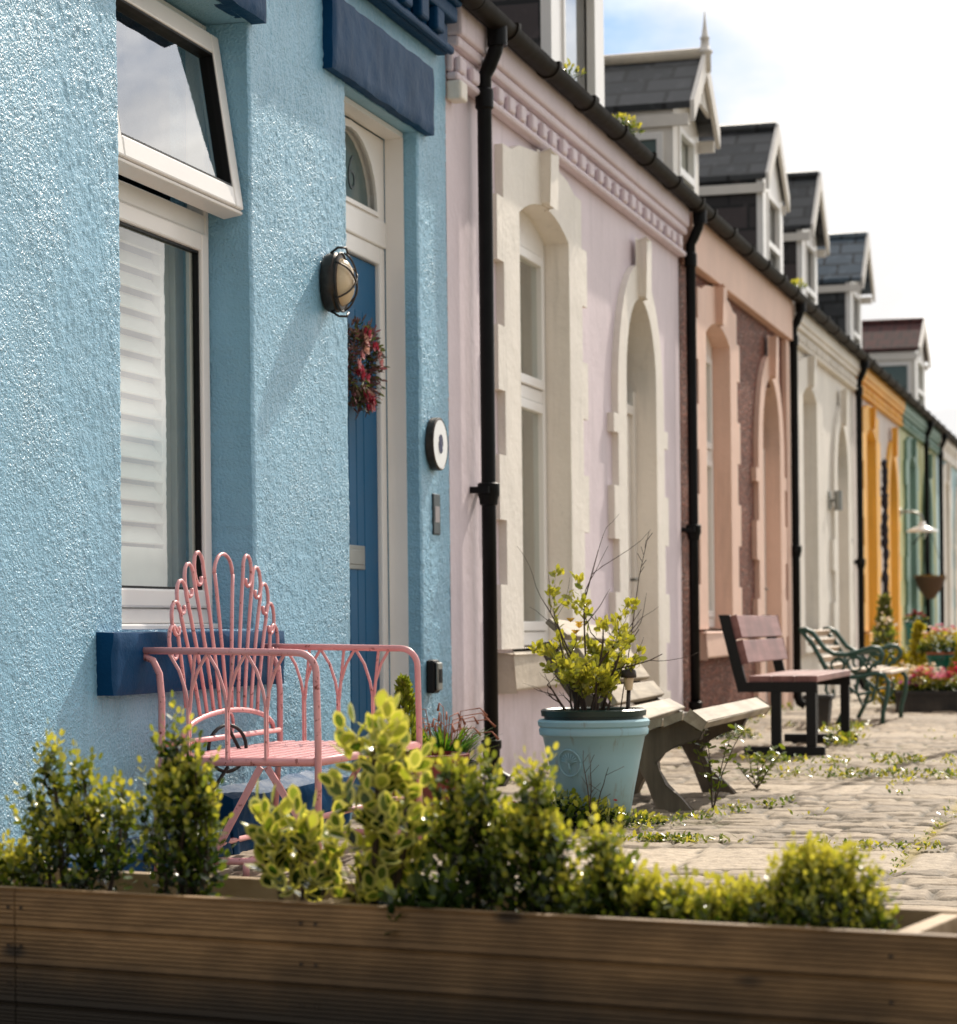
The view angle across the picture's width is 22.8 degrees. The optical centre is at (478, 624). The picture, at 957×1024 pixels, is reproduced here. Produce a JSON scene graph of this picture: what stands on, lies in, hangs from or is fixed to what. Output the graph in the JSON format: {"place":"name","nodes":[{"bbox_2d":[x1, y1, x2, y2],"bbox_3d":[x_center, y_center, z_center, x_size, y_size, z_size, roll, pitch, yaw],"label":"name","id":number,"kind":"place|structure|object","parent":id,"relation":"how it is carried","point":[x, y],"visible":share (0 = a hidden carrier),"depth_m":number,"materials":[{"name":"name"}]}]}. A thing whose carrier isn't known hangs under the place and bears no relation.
{"place":"outdoors","nodes":[
{"label":"outdoors","id":0,"kind":"place"},
{"bbox_2d":[466,759,478,794],"bbox_3d":[-0.133,0.645,9.443,0.270,0.207,0.270,-1,0,16],"label":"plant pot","id":1,"kind":"object","parent":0,"point":[471,761],"visible":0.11,"depth_m":9.38,"materials":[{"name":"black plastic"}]},
{"bbox_2d":[409,703,499,761],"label":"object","id":2,"kind":"object","parent":1,"relation":"on","point":[444,740],"visible":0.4,"depth_m":9.40,"materials":[{"name":"green plant"}]},
{"bbox_2d":[174,708,956,909],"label":"paving","id":3,"kind":"structure","parent":0,"point":[864,807],"depth_m":9.31,"materials":[{"name":"stone"}]},
{"bbox_2d":[143,550,421,876],"bbox_3d":[-0.610,0.259,7.642,0.580,0.997,1.044,-1,0,16],"label":"garden chair","id":4,"kind":"object","parent":3,"relation":"on","point":[318,753],"visible":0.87,"depth_m":7.51,"materials":[{"name":"pink metal"}]},
{"bbox_2d":[207,724,281,791],"bbox_3d":[-0.734,0.445,7.793,0.147,0.256,0.606,-1,0,16],"label":"cable lock","id":5,"kind":"object","parent":4,"relation":"hanging from","point":[225,770],"visible":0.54,"depth_m":7.65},
{"bbox_2d":[392,751,469,836],"bbox_3d":[-0.200,0.599,8.288,0.344,0.300,0.344,-1,0,16],"label":"plant pot","id":6,"kind":"object","parent":3,"relation":"on","point":[426,792],"visible":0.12,"depth_m":8.15,"materials":[{"name":"ceramic"}]},
{"bbox_2d":[387,672,434,755],"bbox_3d":[-0.256,0.335,8.300,0.187,0.336,0.196,-1,0,16],"label":"dwarf conifer","id":7,"kind":"object","parent":6,"relation":"on","point":[405,690],"visible":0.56,"depth_m":8.29,"materials":[{"name":"green plant"}]},
{"bbox_2d":[0,869,956,1023],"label":"timber planter","id":8,"kind":"object","parent":3,"relation":"on","point":[252,950],"visible":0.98,"depth_m":4.10,"materials":[{"name":"brown wood"}]},
{"bbox_2d":[0,829,60,887],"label":"box shrub","id":9,"kind":"object","parent":8,"relation":"on","point":[10,860],"visible":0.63,"depth_m":4.67,"materials":[{"name":"green plant"}]},
{"bbox_2d":[5,718,150,891],"bbox_3d":[-0.766,0.400,4.612,0.317,0.441,0.194,-1,0,16],"label":"box shrub","id":10,"kind":"object","parent":8,"relation":"on","point":[70,829],"visible":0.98,"depth_m":4.60,"materials":[{"name":"green plant"}]},
{"bbox_2d":[110,690,236,896],"bbox_3d":[-0.560,0.370,4.511,0.240,0.495,0.181,-1,0,39],"label":"box shrub","id":11,"kind":"object","parent":8,"relation":"on","point":[188,786],"visible":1,"depth_m":4.48,"materials":[{"name":"green plant"}]},
{"bbox_2d":[241,778,351,901],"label":"variegated shrub","id":12,"kind":"object","parent":8,"relation":"on","point":[302,836],"visible":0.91,"depth_m":4.37,"materials":[{"name":"green plant"}]},
{"bbox_2d":[318,689,456,904],"bbox_3d":[-0.158,0.365,4.311,0.282,0.499,0.240,-1,0,16],"label":"variegated shrub","id":13,"kind":"object","parent":8,"relation":"on","point":[389,767],"visible":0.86,"depth_m":4.28,"materials":[{"name":"green plant"}]},
{"bbox_2d":[372,851,474,935],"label":"plant","id":14,"kind":"object","parent":8,"relation":"on","point":[426,892],"visible":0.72,"depth_m":4.14,"materials":[{"name":"green plant"}]},
{"bbox_2d":[405,736,518,910],"bbox_3d":[-0.012,0.406,4.251,0.243,0.412,0.193,-1,0,16],"label":"box shrub","id":15,"kind":"object","parent":8,"relation":"on","point":[461,834],"visible":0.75,"depth_m":4.22,"materials":[{"name":"green plant"}]},
{"bbox_2d":[473,742,587,913],"bbox_3d":[0.098,0.408,4.172,0.213,0.405,0.186,-1,0,16],"label":"box shrub","id":16,"kind":"object","parent":8,"relation":"on","point":[534,840],"visible":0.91,"depth_m":4.15,"materials":[{"name":"green plant"}]},
{"bbox_2d":[533,802,673,918],"bbox_3d":[0.235,0.459,4.098,0.271,0.303,0.169,-1,0,29],"label":"box shrub","id":17,"kind":"object","parent":8,"relation":"on","point":[602,884],"visible":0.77,"depth_m":4.08,"materials":[{"name":"green plant"}]},
{"bbox_2d":[623,864,748,922],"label":"box shrub","id":18,"kind":"object","parent":8,"relation":"on","point":[684,904],"visible":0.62,"depth_m":4.01,"materials":[{"name":"green plant"}]},
{"bbox_2d":[694,867,779,923],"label":"box shrub","id":19,"kind":"object","parent":8,"relation":"on","point":[734,893],"visible":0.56,"depth_m":3.98,"materials":[{"name":"green plant"}]},
{"bbox_2d":[738,830,902,930],"bbox_3d":[0.564,0.474,3.920,0.280,0.266,0.228,-1,0,16],"label":"dome shrub","id":20,"kind":"object","parent":8,"relation":"on","point":[804,883],"visible":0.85,"depth_m":3.89,"materials":[{"name":"green plant"}]},
{"bbox_2d":[504,788,631,831],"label":"ground cover","id":21,"kind":"object","parent":3,"relation":"on","point":[569,803],"visible":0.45,"depth_m":8.60,"materials":[{"name":"green plant"}]},
{"bbox_2d":[538,707,649,821],"bbox_3d":[0.434,0.528,8.919,0.422,0.426,0.422,-1,0,16],"label":"plant pot","id":22,"kind":"object","parent":3,"relation":"on","point":[612,738],"visible":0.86,"depth_m":8.77,"materials":[{"name":"blue plastic"}]},
{"bbox_2d":[517,519,699,709],"bbox_3d":[0.502,-0.031,8.898,0.698,0.758,0.601,-1,0,16],"label":"potted shrub","id":23,"kind":"object","parent":22,"relation":"on","point":[600,672],"visible":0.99,"depth_m":8.88,"materials":[{"name":"green plant"}]},
{"bbox_2d":[621,669,636,709],"bbox_3d":[0.561,0.270,8.851,0.060,0.209,0.059,-1,0,16],"label":"solar light","id":24,"kind":"object","parent":22,"relation":"in","point":[628,675],"visible":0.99,"depth_m":8.84,"materials":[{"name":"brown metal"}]},
{"bbox_2d":[581,750,623,826],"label":"seedling","id":25,"kind":"object","parent":3,"relation":"on","point":[590,807],"visible":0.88,"depth_m":8.56,"materials":[{"name":"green plant"}]},
{"bbox_2d":[589,808,668,826],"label":"ground cover","id":26,"kind":"object","parent":3,"relation":"on","point":[643,815],"visible":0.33,"depth_m":8.76,"materials":[{"name":"green plant"}]},
{"bbox_2d":[542,618,771,812],"bbox_3d":[0.773,0.358,10.127,0.716,0.779,1.620,-1,0,16],"label":"slatted bench","id":27,"kind":"object","parent":3,"relation":"on","point":[672,724],"visible":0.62,"depth_m":9.57,"materials":[{"name":"brown wood"}]},
{"bbox_2d":[357,702,956,875],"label":"weeds","id":28,"kind":"object","parent":3,"relation":"on","point":[839,739],"visible":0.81,"depth_m":11.16,"materials":[{"name":"green plant"}]},
{"bbox_2d":[689,723,749,809],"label":"seedling","id":29,"kind":"object","parent":3,"relation":"on","point":[718,785],"visible":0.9,"depth_m":9.41,"materials":[{"name":"green plant"}]},
{"bbox_2d":[722,744,785,788],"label":"seedling","id":30,"kind":"object","parent":3,"relation":"on","point":[771,751],"visible":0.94,"depth_m":10.67,"materials":[{"name":"green plant"}]},
{"bbox_2d":[719,615,857,756],"bbox_3d":[1.821,0.335,13.800,0.579,0.791,1.558,-1,0,16],"label":"steel bench","id":31,"kind":"object","parent":3,"relation":"on","point":[779,680],"visible":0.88,"depth_m":13.12,"materials":[{"name":"brown wood"}]},
{"bbox_2d":[803,694,834,728],"bbox_3d":[2.357,0.604,16.429,0.194,0.240,0.194,-1,0,16],"label":"square pot","id":32,"kind":"object","parent":3,"relation":"on","point":[825,707],"visible":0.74,"depth_m":16.34,"materials":[{"name":"black plastic"}]},
{"bbox_2d":[799,626,908,723],"bbox_3d":[2.799,0.369,17.603,0.651,0.715,1.336,-1,0,16],"label":"iron bench","id":33,"kind":"object","parent":3,"relation":"on","point":[863,671],"visible":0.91,"depth_m":17.04,"materials":[{"name":"metal"}]},
{"bbox_2d":[880,659,915,702],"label":"flowering plant","id":34,"kind":"object","parent":3,"relation":"on","point":[892,697],"visible":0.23,"depth_m":19.69,"materials":[{"name":"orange plant"}]},
{"bbox_2d":[894,690,956,712],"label":"flower trough","id":35,"kind":"object","parent":3,"relation":"on","point":[925,701],"visible":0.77,"depth_m":19.09,"materials":[{"name":"black plastic"}]},
{"bbox_2d":[893,677,926,693],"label":"flowering plant","id":36,"kind":"object","parent":35,"relation":"on","point":[900,687],"visible":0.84,"depth_m":19.26,"materials":[{"name":"green plant"}]},
{"bbox_2d":[909,664,942,690],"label":"flowering plant","id":37,"kind":"object","parent":35,"relation":"on","point":[928,673],"visible":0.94,"depth_m":19.23,"materials":[{"name":"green plant"}]},
{"bbox_2d":[924,667,955,690],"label":"flowering plant","id":38,"kind":"object","parent":35,"relation":"on","point":[939,675],"visible":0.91,"depth_m":19.17,"materials":[{"name":"pink plant"}]},
{"bbox_2d":[940,662,956,690],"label":"flowering plant","id":39,"kind":"object","parent":35,"relation":"on","point":[949,677],"visible":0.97,"depth_m":19.14,"materials":[{"name":"green plant"}]},
{"bbox_2d":[712,726,752,739],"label":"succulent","id":40,"kind":"object","parent":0,"point":[728,734],"visible":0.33,"depth_m":14.99,"materials":[{"name":"green plant"}]},
{"bbox_2d":[603,0,956,437],"label":"sky","id":41,"kind":"structure","parent":0,"point":[862,94],"materials":[{"name":"white"}]},
{"bbox_2d":[792,687,895,708],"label":"path","id":42,"kind":"structure","parent":0,"point":[855,703],"depth_m":21.53,"materials":[{"name":"beige stone"}]},
{"bbox_2d":[867,644,891,707],"bbox_3d":[3.515,0.447,20.735,0.295,0.569,0.295,-1,0,-37],"label":"dwarf conifer","id":43,"kind":"object","parent":42,"relation":"on","point":[873,680],"visible":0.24,"depth_m":20.69,"materials":[{"name":"green plant"}]},
{"bbox_2d":[869,592,897,693],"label":"shrub","id":44,"kind":"object","parent":42,"relation":"on","point":[884,601],"visible":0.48,"depth_m":23.36,"materials":[{"name":"green plant"}]},
{"bbox_2d":[873,606,902,650],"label":"flowering plant","id":45,"kind":"object","parent":44,"relation":"attached to","point":[889,633],"visible":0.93,"depth_m":22.98,"materials":[{"name":"green plant"}]},
{"bbox_2d":[888,647,911,705],"bbox_3d":[3.655,0.456,20.598,0.318,0.547,0.303,-1,0,-23],"label":"dwarf conifer","id":46,"kind":"object","parent":42,"relation":"on","point":[905,657],"visible":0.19,"depth_m":20.55,"materials":[{"name":"green plant"}]},
{"bbox_2d":[907,620,930,675],"bbox_3d":[3.981,0.339,21.511,0.389,0.774,0.374,-1,0,42],"label":"dwarf conifer","id":47,"kind":"object","parent":42,"relation":"on","point":[919,628],"visible":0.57,"depth_m":21.48,"materials":[{"name":"green plant"}]},
{"bbox_2d":[919,662,952,685],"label":"flowering plant","id":48,"kind":"object","parent":42,"relation":"on","point":[931,666],"visible":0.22,"depth_m":19.89,"materials":[{"name":"pink plant"}]},
{"bbox_2d":[947,642,956,682],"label":"dwarf conifer","id":49,"kind":"object","parent":42,"relation":"on","point":[952,664],"visible":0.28,"depth_m":20.64,"materials":[{"name":"green plant"}]},
{"bbox_3d":[3.643,0.578,20.067,0.250,0.257,0.250,-1,0,16],"label":"plant pot","id":50,"kind":"object","parent":42,"relation":"on","visible":0},
{"bbox_2d":[888,664,927,679],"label":"flowering plant","id":51,"kind":"object","parent":50,"relation":"on","point":[911,667],"visible":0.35,"depth_m":20.04,"materials":[{"name":"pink plant"}]},
{"bbox_3d":[4.081,0.620,20.878,0.340,0.170,0.340,-1,0,16],"label":"plant stand","id":52,"kind":"object","parent":42,"relation":"on","visible":0},
{"bbox_2d":[926,655,954,681],"bbox_3d":[4.074,0.399,20.880,0.260,0.267,0.260,-1,0,16],"label":"plant pot","id":53,"kind":"object","parent":52,"relation":"on","point":[942,661],"visible":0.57,"depth_m":20.77,"materials":[{"name":"teal ceramic"}]},
{"bbox_2d":[916,623,956,656],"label":"flowering plant","id":54,"kind":"object","parent":53,"relation":"on","point":[950,645],"visible":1,"depth_m":20.84,"materials":[{"name":"green plant"}]},
{"bbox_2d":[926,652,953,654],"bbox_3d":[4.072,0.252,20.880,0.268,0.024,0.268,-1,0,16],"label":"pot ring","id":55,"kind":"object","parent":53,"relation":"on","point":[939,653],"visible":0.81,"depth_m":20.76,"materials":[{"name":"ceramic"}]},
{"bbox_2d":[904,623,927,651],"bbox_3d":[4.189,0.122,22.717,0.218,0.277,0.218,-1,0,16],"label":"plant pot","id":56,"kind":"object","parent":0,"point":[909,627],"visible":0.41,"depth_m":22.67,"materials":[{"name":"teal ceramic"}]},
{"bbox_2d":[902,609,929,624],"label":"flowering plant","id":57,"kind":"object","parent":56,"relation":"on","point":[909,617],"visible":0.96,"depth_m":22.67,"materials":[{"name":"green plant"}]},
{"bbox_3d":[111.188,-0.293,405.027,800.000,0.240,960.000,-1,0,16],"label":"ground","id":58,"kind":"structure","parent":0,"visible":0},
{"bbox_2d":[0,0,483,871],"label":"blue cottage","id":59,"kind":"structure","parent":58,"relation":"on","point":[192,192],"depth_m":8.29,"materials":[{"name":"paint"}]},
{"bbox_2d":[116,0,242,628],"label":"window","id":60,"kind":"structure","parent":59,"relation":"in","point":[149,577],"depth_m":8.19,"materials":[{"name":"white plastic"}]},
{"bbox_2d":[320,246,357,317],"bbox_3d":[-0.519,-1.299,9.011,0.123,0.269,0.169,-1,0,16],"label":"wall lamp","id":61,"kind":"object","parent":59,"relation":"attached to","point":[338,280],"visible":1,"depth_m":8.96,"materials":[{"name":"brown metal"}]},
{"bbox_2d":[346,254,379,796],"bbox_3d":[-0.548,-0.409,9.789,0.057,2.250,0.790,-1,0,16],"label":"door","id":62,"kind":"structure","parent":59,"relation":"in","point":[362,431],"depth_m":9.95,"materials":[{"name":"wood"}]},
{"bbox_2d":[347,314,390,419],"bbox_3d":[-0.479,-1.060,9.762,0.141,0.444,0.429,-1,0,16],"label":"door wreath","id":63,"kind":"object","parent":62,"relation":"hanging from","point":[364,394],"depth_m":9.72,"materials":[{"name":"red plant"}]},
{"bbox_2d":[426,660,442,693],"bbox_3d":[-0.189,0.225,10.271,0.060,0.145,0.085,-1,0,16],"label":"key safe","id":64,"kind":"object","parent":59,"relation":"attached to","point":[434,676],"visible":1,"depth_m":10.23,"materials":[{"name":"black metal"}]},
{"bbox_2d":[425,417,447,470],"bbox_3d":[-0.181,-0.788,10.361,0.040,0.232,0.232,-1,0,16],"label":"round sign","id":65,"kind":"object","parent":59,"relation":"attached to","point":[436,442],"visible":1,"depth_m":10.31,"materials":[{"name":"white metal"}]},
{"bbox_2d":[432,493,440,534],"bbox_3d":[-0.185,-0.483,10.397,0.014,0.180,0.105,-1,0,16],"label":"notice plate","id":66,"kind":"object","parent":59,"relation":"attached to","point":[436,528],"visible":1,"depth_m":10.38,"materials":[{"name":"silver metal"}]},
{"bbox_2d":[445,0,705,783],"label":"lilac cottage","id":67,"kind":"structure","parent":58,"relation":"on","point":[595,200],"depth_m":12.70,"materials":[{"name":"paint"}]},
{"bbox_2d":[470,26,510,785],"bbox_3d":[0.062,-1.002,10.973,0.184,3.528,0.160,-1,0,16],"label":"drainpipe","id":68,"kind":"object","parent":67,"relation":"attached to","point":[487,489],"visible":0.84,"depth_m":10.95,"materials":[{"name":"black metal"}]},
{"bbox_2d":[519,211,547,644],"bbox_3d":[0.161,-1.017,12.244,0.154,2.250,1.032,-1,0,16],"label":"window","id":69,"kind":"structure","parent":67,"relation":"in","point":[532,300],"depth_m":12.51,"materials":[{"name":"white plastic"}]},
{"bbox_2d":[563,58,585,78],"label":"gutter weed","id":70,"kind":"object","parent":67,"relation":"on","point":[572,66],"visible":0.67,"depth_m":12.26,"materials":[{"name":"green plant"}]},
{"bbox_2d":[612,112,645,135],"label":"gutter weed","id":71,"kind":"object","parent":67,"relation":"on","point":[628,120],"visible":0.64,"depth_m":13.52,"materials":[{"name":"green plant"}]},
{"bbox_2d":[627,415,637,706],"bbox_3d":[0.873,-0.303,14.528,0.105,2.007,0.726,-1,0,16],"label":"door","id":72,"kind":"structure","parent":67,"relation":"in","point":[628,417],"depth_m":14.81,"materials":[{"name":"wood"}]},
{"bbox_2d":[604,11,807,717],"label":"peach cottage","id":73,"kind":"structure","parent":58,"relation":"on","point":[746,292],"depth_m":17.70,"materials":[{"name":"paint"}]},
{"bbox_2d":[681,210,706,709],"bbox_3d":[1.458,-1.017,15.919,0.184,3.528,0.160,-1,0,16],"label":"drainpipe","id":74,"kind":"object","parent":73,"relation":"attached to","point":[692,529],"visible":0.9,"depth_m":15.89,"materials":[{"name":"black metal"}]},
{"bbox_2d":[706,335,714,627],"bbox_3d":[1.585,-1.067,17.141,0.072,2.180,0.992,-1,0,16],"label":"window","id":75,"kind":"structure","parent":73,"relation":"in","point":[709,397],"depth_m":17.51,"materials":[{"name":"white plastic"}]},
{"bbox_2d":[789,302,805,708],"bbox_3d":[2.761,-1.031,20.539,0.184,3.528,0.160,-1,0,16],"label":"drainpipe","id":76,"kind":"object","parent":73,"relation":"attached to","point":[800,310],"visible":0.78,"depth_m":20.51,"materials":[{"name":"black metal"}]},
{"bbox_2d":[790,278,806,287],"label":"gutter weed","id":77,"kind":"object","parent":73,"relation":"on","point":[794,282],"visible":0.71,"depth_m":20.16,"materials":[{"name":"green plant"}]},
{"bbox_2d":[698,121,870,707],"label":"cream cottage","id":78,"kind":"structure","parent":58,"relation":"on","point":[743,187],"depth_m":22.43,"materials":[{"name":"white paint"}]},
{"bbox_2d":[828,491,842,509],"bbox_3d":[3.491,-1.214,23.221,0.139,0.190,0.120,-1,0,16],"label":"wall light","id":79,"kind":"object","parent":78,"relation":"attached to","point":[837,499],"visible":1,"depth_m":23.18,"materials":[{"name":"metal"}]},
{"bbox_2d":[853,360,868,691],"bbox_3d":[4.071,-1.046,25.178,0.184,3.528,0.160,-1,0,16],"label":"drainpipe","id":80,"kind":"object","parent":78,"relation":"attached to","point":[860,561],"visible":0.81,"depth_m":25.15,"materials":[{"name":"black metal"}]},
{"bbox_2d":[783,170,913,690],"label":"yellow cottage","id":81,"kind":"structure","parent":58,"relation":"on","point":[885,396],"depth_m":26.71,"materials":[{"name":"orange paint"}]},
{"bbox_2d":[881,459,889,593],"bbox_3d":[4.762,-0.997,27.799,0.102,1.892,0.123,-1,0,16],"label":"knotted rope","id":82,"kind":"object","parent":81,"relation":"attached to","point":[884,533],"visible":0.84,"depth_m":27.77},
{"bbox_2d":[900,508,938,536],"bbox_3d":[5.509,-1.268,29.717,0.492,0.395,0.400,-1,0,16],"label":"wall lamp","id":83,"kind":"object","parent":81,"relation":"attached to","point":[921,527],"visible":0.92,"depth_m":29.67,"materials":[{"name":"metal"}]},
{"bbox_2d":[817,231,947,662],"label":"green cottage","id":84,"kind":"structure","parent":58,"relation":"on","point":[845,278],"depth_m":30.50,"materials":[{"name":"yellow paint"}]},
{"bbox_2d":[923,421,933,646],"bbox_3d":[6.232,-1.069,32.839,0.184,3.528,0.160,-1,0,16],"label":"drainpipe","id":85,"kind":"object","parent":84,"relation":"attached to","point":[930,426],"visible":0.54,"depth_m":32.81,"materials":[{"name":"black metal"}]},
{"bbox_2d":[913,525,946,598],"bbox_3d":[5.981,-0.831,31.460,0.452,0.990,0.424,-1,0,16],"label":"hanging basket","id":86,"kind":"object","parent":84,"relation":"attached to","point":[929,586],"visible":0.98,"depth_m":31.35,"materials":[{"name":"brown wicker"}]},
{"bbox_2d":[862,317,956,651],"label":"pale blue cottage","id":87,"kind":"structure","parent":58,"relation":"on","point":[898,350],"depth_m":36.96,"materials":[{"name":"paint"}]},
{"bbox_2d":[938,433,947,651],"bbox_3d":[6.870,-1.076,35.100,0.184,3.528,0.160,-1,0,16],"label":"drainpipe","id":88,"kind":"object","parent":87,"relation":"attached to","point":[941,523],"visible":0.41,"depth_m":35.08,"materials":[{"name":"black metal"}]}
]}

